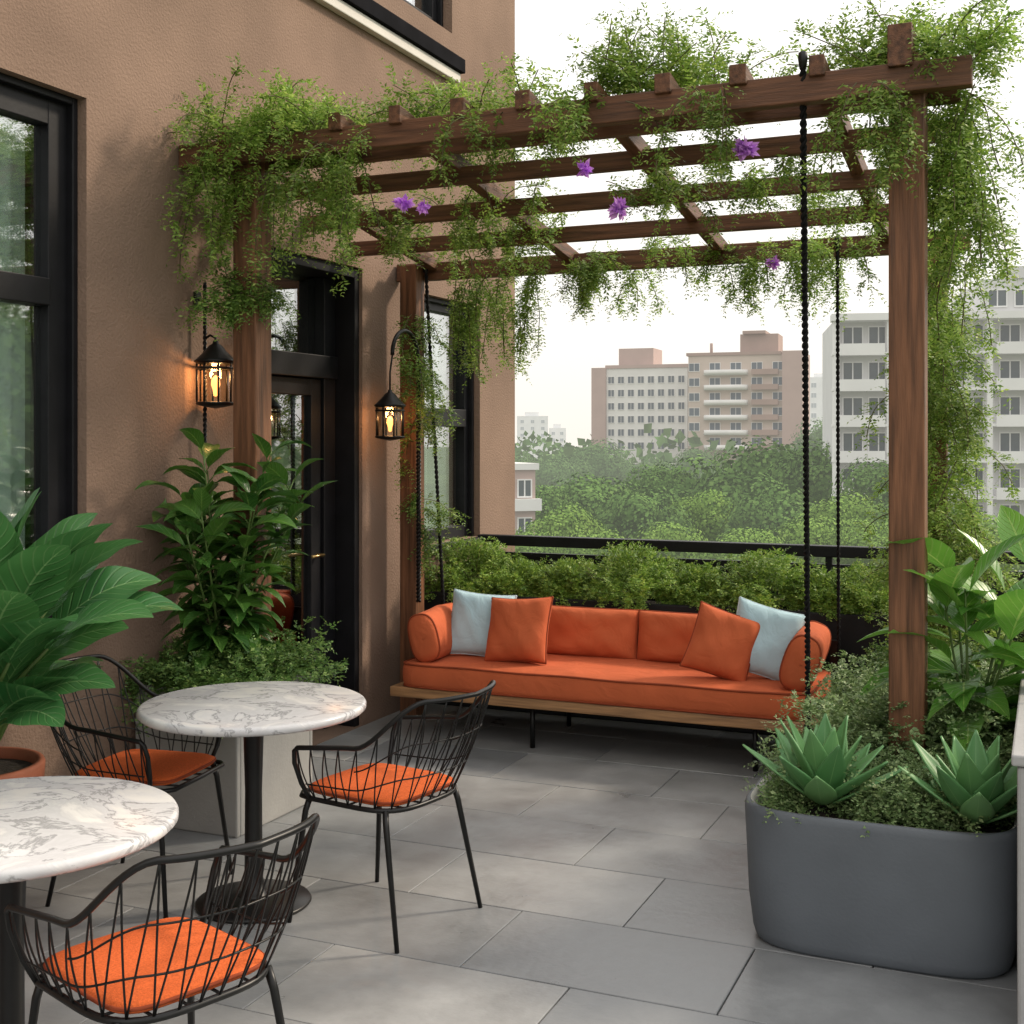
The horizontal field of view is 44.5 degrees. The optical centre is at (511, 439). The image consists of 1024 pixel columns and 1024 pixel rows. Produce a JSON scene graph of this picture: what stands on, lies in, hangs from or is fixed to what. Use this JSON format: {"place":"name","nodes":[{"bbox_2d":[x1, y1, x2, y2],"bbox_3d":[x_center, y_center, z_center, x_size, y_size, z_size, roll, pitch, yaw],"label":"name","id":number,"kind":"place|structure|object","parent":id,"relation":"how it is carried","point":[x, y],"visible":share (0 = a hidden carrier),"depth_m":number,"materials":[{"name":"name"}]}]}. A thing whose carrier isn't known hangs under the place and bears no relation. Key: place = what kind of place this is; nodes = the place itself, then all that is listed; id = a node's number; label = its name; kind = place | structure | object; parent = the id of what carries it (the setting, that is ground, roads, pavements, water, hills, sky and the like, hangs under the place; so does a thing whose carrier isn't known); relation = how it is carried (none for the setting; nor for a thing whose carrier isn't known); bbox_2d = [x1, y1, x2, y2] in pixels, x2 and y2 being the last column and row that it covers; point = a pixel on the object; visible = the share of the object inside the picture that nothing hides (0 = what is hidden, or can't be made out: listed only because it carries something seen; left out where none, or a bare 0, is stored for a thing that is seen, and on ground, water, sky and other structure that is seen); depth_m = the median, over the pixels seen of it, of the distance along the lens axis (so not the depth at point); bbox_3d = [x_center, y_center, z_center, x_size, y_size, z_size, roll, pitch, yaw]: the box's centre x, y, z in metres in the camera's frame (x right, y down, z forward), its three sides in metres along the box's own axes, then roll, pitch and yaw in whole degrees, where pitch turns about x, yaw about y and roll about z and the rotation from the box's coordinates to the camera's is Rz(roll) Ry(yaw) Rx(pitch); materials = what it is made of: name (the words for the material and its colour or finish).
{"place":"outdoors","nodes":[
{"label":"outdoors","id":0,"kind":"place"},
{"bbox_2d":[0,0,514,775],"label":"apartment building","id":1,"kind":"structure","parent":0,"point":[88,90],"depth_m":5.89,"materials":[{"name":"paint"}]},
{"bbox_2d":[0,115,24,549],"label":"curtain","id":2,"kind":"object","parent":1,"relation":"hanging from","point":[12,322],"visible":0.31,"depth_m":5.12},
{"bbox_2d":[0,72,77,617],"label":"window","id":3,"kind":"structure","parent":1,"relation":"in","point":[53,291],"depth_m":5.09,"materials":[{"name":"black paint"}]},
{"bbox_2d":[193,282,232,442],"bbox_3d":[-1.369,-0.340,5.772,0.195,0.786,0.195,0,0,-27],"label":"wall lantern","id":4,"kind":"object","parent":1,"relation":"attached to","point":[216,353],"depth_m":5.74,"materials":[{"name":"black metal"}]},
{"bbox_2d":[271,375,324,682],"bbox_3d":[-1.233,0.642,6.797,0.119,1.975,0.720,0,0,23],"label":"door","id":5,"kind":"structure","parent":1,"relation":"in","point":[310,389],"depth_m":7.05,"materials":[{"name":"black paint"}]},
{"bbox_2d":[403,0,442,26],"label":"window","id":6,"kind":"structure","parent":1,"relation":"in","point":[433,9],"depth_m":8.29,"materials":[{"name":"black paint"}]},
{"bbox_2d":[424,311,452,528],"bbox_3d":[-0.597,-0.130,8.396,0.078,1.560,0.830,0,0,23],"label":"curtain","id":7,"kind":"object","parent":1,"relation":"hanging from","point":[445,470],"depth_m":8.62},
{"bbox_2d":[424,295,482,552],"bbox_3d":[-0.501,-0.110,8.355,0.330,1.640,0.950,0,0,23],"label":"window","id":8,"kind":"structure","parent":1,"relation":"in","point":[464,409],"depth_m":8.68,"materials":[{"name":"black paint"}]},
{"bbox_2d":[24,704,1016,1023],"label":"floor","id":9,"kind":"structure","parent":0,"point":[610,860],"depth_m":4.43,"materials":[{"name":"tile"}]},
{"bbox_2d":[0,747,45,779],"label":"terracotta pot","id":10,"kind":"object","parent":9,"relation":"on","point":[17,762],"visible":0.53,"depth_m":4.18,"materials":[{"name":"ceramic"}]},
{"bbox_2d":[0,488,182,740],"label":"leaved plant","id":11,"kind":"object","parent":10,"relation":"in","point":[68,587],"visible":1,"depth_m":4.04,"materials":[{"name":"green plant"}]},
{"bbox_2d":[0,776,178,1023],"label":"bistro table","id":12,"kind":"object","parent":9,"relation":"on","point":[50,826],"visible":0.99,"depth_m":3.06,"materials":[{"name":"white stone"}]},
{"bbox_2d":[45,654,232,918],"bbox_3d":[-1.427,1.242,4.609,0.638,0.820,0.567,0,0,15],"label":"wire chair","id":13,"kind":"object","parent":9,"relation":"on","point":[143,764],"visible":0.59,"depth_m":4.54,"materials":[{"name":"black metal"}]},
{"bbox_2d":[4,813,319,1023],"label":"wire chair","id":14,"kind":"object","parent":9,"relation":"on","point":[147,966],"visible":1,"depth_m":2.74,"materials":[{"name":"black metal"}]},
{"bbox_2d":[136,673,311,837],"bbox_3d":[-1.266,1.350,5.543,0.530,0.600,0.580,0,0,23],"label":"planter box","id":15,"kind":"object","parent":9,"relation":"on","point":[197,804],"visible":0.25,"depth_m":5.28,"materials":[{"name":"concrete"}]},
{"bbox_2d":[114,616,348,736],"bbox_3d":[-1.247,1.008,5.561,0.987,0.435,1.088,0,0,23],"label":"ground cover","id":16,"kind":"object","parent":15,"relation":"in","point":[272,663],"visible":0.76,"depth_m":5.35,"materials":[{"name":"green plant"}]},
{"bbox_2d":[135,428,334,671],"bbox_3d":[-1.282,0.534,5.458,0.888,1.172,0.792,0,0,23],"label":"leafy plant","id":17,"kind":"object","parent":15,"relation":"in","point":[212,594],"visible":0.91,"depth_m":5.38,"materials":[{"name":"green plant"}]},
{"bbox_2d":[136,681,365,923],"bbox_3d":[-0.922,1.292,4.458,0.800,0.715,0.800,0,0,23],"label":"bistro table","id":18,"kind":"object","parent":9,"relation":"on","point":[252,714],"visible":0.91,"depth_m":4.42,"materials":[{"name":"white stone"}]},
{"bbox_2d":[287,680,495,953],"bbox_3d":[-0.375,1.242,4.305,0.638,0.820,0.567,0,0,33],"label":"wire chair","id":19,"kind":"object","parent":9,"relation":"on","point":[381,785],"visible":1,"depth_m":4.21,"materials":[{"name":"black metal"}]},
{"bbox_2d":[179,22,972,758],"bbox_3d":[0.467,0.087,6.008,3.396,3.126,2.195,0,0,23],"label":"pergola","id":20,"kind":"object","parent":9,"relation":"on","point":[905,244],"visible":0.61,"depth_m":5.28,"materials":[{"name":"red wood"}]},
{"bbox_2d":[172,250,300,341],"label":"climbing vine","id":21,"kind":"object","parent":20,"relation":"attached to","point":[235,299],"visible":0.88,"depth_m":5.59,"materials":[{"name":"green plant"}]},
{"bbox_2d":[153,52,395,296],"bbox_3d":[-1.038,-1.157,5.566,1.061,1.100,0.978,0,0,3],"label":"climbing vine","id":22,"kind":"object","parent":20,"relation":"attached to","point":[289,113],"visible":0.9,"depth_m":5.46,"materials":[{"name":"green plant"}]},
{"bbox_2d":[374,329,420,602],"bbox_3d":[-0.643,0.157,7.178,0.180,1.597,0.417,0,0,23],"label":"hook lantern","id":23,"kind":"object","parent":20,"relation":"hanging from","point":[389,399],"visible":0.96,"depth_m":7.14,"materials":[{"name":"black metal"}]},
{"bbox_2d":[388,314,471,582],"bbox_3d":[-0.524,0.047,7.373,0.533,1.575,0.509,0,0,-43],"label":"climbing vine","id":24,"kind":"object","parent":20,"relation":"attached to","point":[425,377],"visible":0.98,"depth_m":7.34,"materials":[{"name":"green plant"}]},
{"bbox_2d":[423,267,444,603],"bbox_3d":[-0.452,0.175,7.519,0.048,2.470,0.205,0,0,45],"label":"rope","id":25,"kind":"object","parent":20,"relation":"hanging from","point":[425,271],"visible":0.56,"depth_m":7.51,"materials":[{"name":"black metal"}]},
{"bbox_2d":[320,51,673,292],"bbox_3d":[-0.114,-1.278,6.123,1.858,0.947,2.429,0,0,23],"label":"climbing vine","id":26,"kind":"object","parent":20,"relation":"attached to","point":[403,204],"visible":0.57,"depth_m":5.81,"materials":[{"name":"green plant"}]},
{"bbox_2d":[439,227,888,392],"bbox_3d":[0.708,-0.702,6.867,2.643,0.920,0.724,0,0,23],"label":"hanging vine","id":27,"kind":"object","parent":20,"relation":"hanging from","point":[591,280],"visible":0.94,"depth_m":6.94,"materials":[{"name":"green plant"}]},
{"bbox_2d":[516,1,861,248],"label":"climbing vine","id":28,"kind":"object","parent":20,"relation":"attached to","point":[633,77],"visible":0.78,"depth_m":4.97,"materials":[{"name":"green plant"}]},
{"bbox_2d":[798,50,812,729],"bbox_3d":[1.240,0.010,5.262,0.047,2.860,1.500,0,0,14],"label":"rope","id":29,"kind":"object","parent":20,"relation":"hanging from","point":[802,58],"visible":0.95,"depth_m":5.11,"materials":[{"name":"black metal"}]},
{"bbox_2d":[834,236,842,696],"bbox_3d":[1.722,0.160,6.590,0.048,2.460,0.182,0,0,15],"label":"rope","id":30,"kind":"object","parent":20,"relation":"hanging from","point":[837,280],"visible":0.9,"depth_m":6.58,"materials":[{"name":"black metal"}]},
{"bbox_2d":[778,0,1023,375],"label":"climbing vine","id":31,"kind":"object","parent":20,"relation":"attached to","point":[959,148],"visible":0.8,"depth_m":4.58,"materials":[{"name":"green plant"}]},
{"bbox_2d":[843,259,1023,679],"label":"climbing vine","id":32,"kind":"object","parent":20,"relation":"attached to","point":[963,419],"visible":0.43,"depth_m":5.95,"materials":[{"name":"green plant"}]},
{"bbox_2d":[390,602,836,771],"bbox_3d":[0.550,1.296,6.796,2.334,0.707,0.801,0,0,23],"label":"hanging sofa","id":33,"kind":"object","parent":9,"relation":"on","point":[611,662],"visible":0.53,"depth_m":6.62,"materials":[{"name":"fabric"}]},
{"bbox_2d":[450,589,516,656],"bbox_3d":[-0.182,1.050,7.112,0.381,0.380,0.161,4,-19,15],"label":"throw pillow","id":34,"kind":"object","parent":33,"relation":"on","point":[471,615],"visible":0.54,"depth_m":7.06,"materials":[{"name":"blue fabric"}]},
{"bbox_2d":[484,596,553,663],"bbox_3d":[0.036,1.050,6.909,0.391,0.381,0.185,-4,-24,27],"label":"throw pillow","id":35,"kind":"object","parent":33,"relation":"on","point":[518,630],"visible":1,"depth_m":6.84,"materials":[{"name":"orange fabric"}]},
{"bbox_2d":[679,601,759,680],"bbox_3d":[1.084,1.050,6.436,0.351,0.361,0.170,17,-15,17],"label":"throw pillow","id":36,"kind":"object","parent":33,"relation":"on","point":[721,643],"visible":0.94,"depth_m":6.38,"materials":[{"name":"orange fabric"}]},
{"bbox_2d":[736,596,805,680],"bbox_3d":[1.299,1.035,6.442,0.361,0.381,0.149,14,-14,15],"label":"throw pillow","id":37,"kind":"object","parent":33,"relation":"on","point":[779,630],"visible":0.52,"depth_m":6.39,"materials":[{"name":"blue fabric"}]},
{"bbox_2d":[424,584,888,736],"bbox_3d":[0.834,1.300,7.524,2.820,0.700,0.520,0,0,23],"label":"planter box","id":38,"kind":"object","parent":9,"relation":"on","point":[854,629],"visible":0.15,"depth_m":7.10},
{"bbox_2d":[424,536,531,601],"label":"shrub","id":39,"kind":"object","parent":38,"relation":"in","point":[458,570],"visible":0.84,"depth_m":7.85,"materials":[{"name":"green plant"}]},
{"bbox_2d":[485,555,560,597],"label":"shrub","id":40,"kind":"object","parent":38,"relation":"in","point":[513,570],"visible":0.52,"depth_m":7.71,"materials":[{"name":"green plant"}]},
{"bbox_2d":[522,555,613,605],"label":"shrub","id":41,"kind":"object","parent":38,"relation":"in","point":[559,573],"visible":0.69,"depth_m":7.57,"materials":[{"name":"green plant"}]},
{"bbox_2d":[562,539,700,609],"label":"shrub","id":42,"kind":"object","parent":38,"relation":"in","point":[635,582],"visible":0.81,"depth_m":7.41,"materials":[{"name":"green plant"}]},
{"bbox_2d":[651,557,733,610],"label":"shrub","id":43,"kind":"object","parent":38,"relation":"in","point":[689,584],"visible":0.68,"depth_m":7.27,"materials":[{"name":"green plant"}]},
{"bbox_2d":[692,547,825,613],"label":"shrub","id":44,"kind":"object","parent":38,"relation":"on","point":[748,581],"visible":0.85,"depth_m":7.11,"materials":[{"name":"green plant"}]},
{"bbox_2d":[775,562,877,617],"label":"shrub","id":45,"kind":"object","parent":38,"relation":"on","point":[819,598],"visible":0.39,"depth_m":6.99,"materials":[{"name":"green plant"}]},
{"bbox_2d":[803,559,888,622],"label":"shrub","id":46,"kind":"object","parent":38,"relation":"on","point":[882,604],"visible":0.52,"depth_m":6.85,"materials":[{"name":"green plant"}]},
{"bbox_2d":[478,534,1023,649],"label":"railing","id":47,"kind":"object","parent":9,"relation":"on","point":[828,552],"visible":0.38,"depth_m":8.06,"materials":[{"name":"metal"}]},
{"bbox_2d":[745,771,1016,978],"bbox_3d":[1.240,1.421,4.169,0.876,0.457,0.617,0,0,23],"label":"rounded planter","id":48,"kind":"object","parent":9,"relation":"on","point":[919,900],"visible":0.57,"depth_m":3.88,"materials":[{"name":"grey stone"}]},
{"bbox_2d":[742,713,907,805],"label":"agave","id":49,"kind":"object","parent":48,"relation":"in","point":[821,757],"visible":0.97,"depth_m":4.07,"materials":[{"name":"green plant"}]},
{"bbox_2d":[740,731,1016,837],"bbox_3d":[1.266,1.149,4.206,1.021,0.305,0.771,0,0,23],"label":"ground cover","id":50,"kind":"object","parent":48,"relation":"in","point":[898,794],"visible":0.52,"depth_m":4.03,"materials":[{"name":"green plant"}]},
{"bbox_2d":[897,730,1016,824],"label":"agave","id":51,"kind":"object","parent":48,"relation":"in","point":[975,782],"visible":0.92,"depth_m":3.86,"materials":[{"name":"green plant"}]},
{"bbox_2d":[1011,671,1023,1023],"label":"parapet wall","id":52,"kind":"structure","parent":9,"relation":"on","point":[1017,757],"depth_m":3.48,"materials":[{"name":"concrete"}]},
{"bbox_3d":[1.895,1.400,5.488,0.660,0.500,2.220,0,0,23],"label":"planter box","id":53,"kind":"object","parent":9,"relation":"on","visible":0},
{"bbox_2d":[758,639,1019,768],"bbox_3d":[1.593,1.032,4.779,1.263,0.504,1.360,0,0,23],"label":"ground cover","id":54,"kind":"object","parent":53,"relation":"in","point":[865,713],"visible":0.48,"depth_m":4.58,"materials":[{"name":"plant"}]},
{"bbox_2d":[825,632,1022,700],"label":"ground cover","id":55,"kind":"object","parent":53,"relation":"in","point":[877,655],"visible":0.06,"depth_m":5.97,"materials":[{"name":"green plant"}]},
{"bbox_2d":[855,505,1023,750],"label":"leafy plant","id":56,"kind":"object","parent":53,"relation":"in","point":[956,594],"visible":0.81,"depth_m":4.51,"materials":[{"name":"green plant"}]},
{"bbox_2d":[515,462,541,533],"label":"building","id":57,"kind":"structure","parent":0,"point":[527,504],"depth_m":95.19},
{"bbox_2d":[517,479,531,497],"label":"window","id":58,"kind":"structure","parent":57,"relation":"in","point":[524,486],"depth_m":95.26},
{"bbox_2d":[549,424,565,453],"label":"distant building","id":59,"kind":"structure","parent":0,"point":[557,431],"depth_m":640.00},
{"bbox_2d":[591,348,687,467],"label":"apartment block","id":60,"kind":"structure","parent":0,"point":[634,391],"depth_m":260.80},
{"bbox_2d":[686,330,809,464],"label":"apartment block","id":61,"kind":"structure","parent":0,"point":[753,386],"depth_m":244.66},
{"bbox_2d":[515,0,1023,446],"label":"sky","id":62,"kind":"structure","parent":0,"point":[560,376],"materials":[{"name":"white"}]},
{"bbox_2d":[810,373,821,432],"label":"distant building","id":63,"kind":"structure","parent":0,"point":[816,396],"depth_m":420.51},
{"label":"ground","id":64,"kind":"structure","parent":0,"visible":0},
{"bbox_2d":[517,412,547,458],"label":"distant building","id":65,"kind":"structure","parent":64,"relation":"on","point":[529,422],"depth_m":620.00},
{"bbox_2d":[515,452,550,490],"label":"tree","id":66,"kind":"object","parent":64,"relation":"on","point":[525,459],"visible":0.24,"depth_m":178.78,"materials":[{"name":"green plant"}]},
{"bbox_2d":[515,528,562,553],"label":"tree","id":67,"kind":"object","parent":64,"relation":"on","point":[538,549],"visible":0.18,"depth_m":57.17,"materials":[{"name":"green plant"}]},
{"bbox_2d":[535,483,582,528],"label":"tree","id":68,"kind":"object","parent":64,"relation":"on","point":[552,500],"visible":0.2,"depth_m":107.68,"materials":[{"name":"green plant"}]},
{"bbox_2d":[515,501,610,553],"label":"tree","id":69,"kind":"object","parent":64,"relation":"on","point":[553,524],"visible":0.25,"depth_m":73.86,"materials":[{"name":"green plant"}]},
{"bbox_2d":[535,453,593,491],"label":"tree","id":70,"kind":"object","parent":64,"relation":"on","point":[553,470],"visible":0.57,"depth_m":176.87,"materials":[{"name":"green plant"}]},
{"bbox_2d":[539,471,645,519],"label":"tree","id":71,"kind":"object","parent":64,"relation":"on","point":[592,495],"visible":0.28,"depth_m":117.88,"materials":[{"name":"green plant"}]},
{"bbox_2d":[556,528,637,556],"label":"tree","id":72,"kind":"object","parent":64,"relation":"on","point":[585,551],"visible":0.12,"depth_m":55.51,"materials":[{"name":"green plant"}]},
{"bbox_2d":[559,438,635,493],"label":"tree","id":73,"kind":"object","parent":64,"relation":"on","point":[601,461],"visible":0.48,"depth_m":186.68,"materials":[{"name":"green plant"}]},
{"bbox_2d":[515,423,748,481],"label":"forest","id":74,"kind":"object","parent":64,"relation":"on","point":[567,449],"visible":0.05,"depth_m":248.57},
{"bbox_2d":[586,485,695,539],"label":"tree","id":75,"kind":"object","parent":64,"relation":"on","point":[634,515],"visible":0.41,"depth_m":83.87,"materials":[{"name":"green plant"}]},
{"bbox_2d":[622,456,675,488],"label":"tree","id":76,"kind":"object","parent":64,"relation":"on","point":[637,465],"visible":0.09,"depth_m":178.66,"materials":[{"name":"green plant"}]},
{"bbox_2d":[618,460,700,510],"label":"tree","id":77,"kind":"object","parent":64,"relation":"on","point":[660,478],"visible":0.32,"depth_m":123.03,"materials":[{"name":"green plant"}]},
{"bbox_2d":[628,521,711,558],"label":"tree","id":78,"kind":"object","parent":64,"relation":"on","point":[668,535],"visible":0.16,"depth_m":63.12,"materials":[{"name":"green plant"}]},
{"bbox_2d":[671,447,724,478],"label":"tree","id":79,"kind":"object","parent":64,"relation":"on","point":[692,452],"visible":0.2,"depth_m":168.73,"materials":[{"name":"green plant"}]},
{"bbox_2d":[665,488,737,540],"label":"tree","id":80,"kind":"object","parent":64,"relation":"on","point":[706,520],"visible":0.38,"depth_m":88.66,"materials":[{"name":"green plant"}]},
{"bbox_2d":[649,435,818,522],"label":"tree","id":81,"kind":"object","parent":64,"relation":"on","point":[729,481],"visible":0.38,"depth_m":117.26,"materials":[{"name":"green plant"}]},
{"bbox_2d":[690,526,794,561],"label":"tree","id":82,"kind":"object","parent":64,"relation":"on","point":[750,537],"visible":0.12,"depth_m":53.55,"materials":[{"name":"green plant"}]},
{"bbox_2d":[717,474,824,541],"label":"tree","id":83,"kind":"object","parent":64,"relation":"on","point":[770,512],"visible":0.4,"depth_m":83.47,"materials":[{"name":"green plant"}]},
{"bbox_2d":[763,438,831,510],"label":"tree","id":84,"kind":"object","parent":64,"relation":"on","point":[820,475],"visible":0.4,"depth_m":112.50,"materials":[{"name":"green plant"}]},
{"bbox_2d":[786,417,821,464],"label":"tree","id":85,"kind":"object","parent":64,"relation":"on","point":[816,433],"visible":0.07,"depth_m":148.61,"materials":[{"name":"green plant"}]},
{"bbox_2d":[767,515,849,564],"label":"tree","id":86,"kind":"object","parent":64,"relation":"on","point":[819,535],"visible":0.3,"depth_m":59.27,"materials":[{"name":"green plant"}]},
{"bbox_2d":[790,490,888,537],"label":"tree","id":87,"kind":"object","parent":64,"relation":"on","point":[853,509],"visible":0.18,"depth_m":79.30,"materials":[{"name":"green plant"}]},
{"bbox_2d":[829,457,888,515],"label":"tree","id":88,"kind":"object","parent":64,"relation":"on","point":[867,477],"visible":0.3,"depth_m":98.48,"materials":[{"name":"green plant"}]},
{"bbox_2d":[830,516,888,565],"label":"tree","id":89,"kind":"object","parent":64,"relation":"on","point":[857,538],"visible":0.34,"depth_m":57.19,"materials":[{"name":"green plant"}]},
{"bbox_2d":[822,266,1023,570],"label":"apartment block","id":90,"kind":"structure","parent":64,"relation":"on","point":[864,341],"depth_m":106.14,"materials":[{"name":"concrete"}]},
{"bbox_2d":[842,326,862,343],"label":"window","id":91,"kind":"structure","parent":90,"relation":"in","point":[852,334],"depth_m":108.00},
{"bbox_2d":[842,362,862,378],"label":"window","id":92,"kind":"structure","parent":90,"relation":"in","point":[850,370],"depth_m":108.00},
{"bbox_2d":[842,397,862,414],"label":"window","id":93,"kind":"structure","parent":90,"relation":"in","point":[850,405],"depth_m":108.00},
{"bbox_2d":[842,432,862,450],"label":"window","id":94,"kind":"structure","parent":90,"relation":"in","point":[849,439],"depth_m":108.02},
{"bbox_2d":[868,326,884,342],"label":"window","id":95,"kind":"structure","parent":90,"relation":"in","point":[876,334],"depth_m":107.68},
{"bbox_2d":[868,361,884,378],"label":"window","id":96,"kind":"structure","parent":90,"relation":"in","point":[875,368],"depth_m":107.68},
{"bbox_2d":[868,397,884,414],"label":"window","id":97,"kind":"structure","parent":90,"relation":"in","point":[870,399],"depth_m":107.68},
{"bbox_2d":[868,432,884,450],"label":"window","id":98,"kind":"structure","parent":90,"relation":"in","point":[878,446],"depth_m":107.65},
{"bbox_2d":[987,289,1007,306],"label":"window","id":99,"kind":"structure","parent":90,"relation":"in","point":[999,297],"depth_m":105.39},
{"bbox_2d":[999,324,1020,341],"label":"window","id":100,"kind":"structure","parent":90,"relation":"in","point":[1009,332],"depth_m":105.80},
{"bbox_2d":[999,360,1020,377],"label":"window","id":101,"kind":"structure","parent":90,"relation":"in","point":[1009,368],"depth_m":105.78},
{"bbox_2d":[999,396,1020,414],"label":"window","id":102,"kind":"structure","parent":90,"relation":"in","point":[1015,405],"depth_m":105.78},
{"bbox_2d":[999,432,1020,450],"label":"window","id":103,"kind":"structure","parent":90,"relation":"in","point":[1008,441],"depth_m":105.78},
{"bbox_2d":[999,468,1020,487],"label":"window","id":104,"kind":"structure","parent":90,"relation":"in","point":[1017,484],"depth_m":105.78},
{"bbox_2d":[871,502,983,565],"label":"tree","id":105,"kind":"object","parent":64,"relation":"on","point":[878,515],"visible":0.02,"depth_m":69.64,"materials":[{"name":"green plant"}]},
{"bbox_2d":[949,511,1023,570],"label":"tree","id":106,"kind":"object","parent":64,"relation":"on","point":[995,534],"visible":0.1,"depth_m":60.51,"materials":[{"name":"green plant"}]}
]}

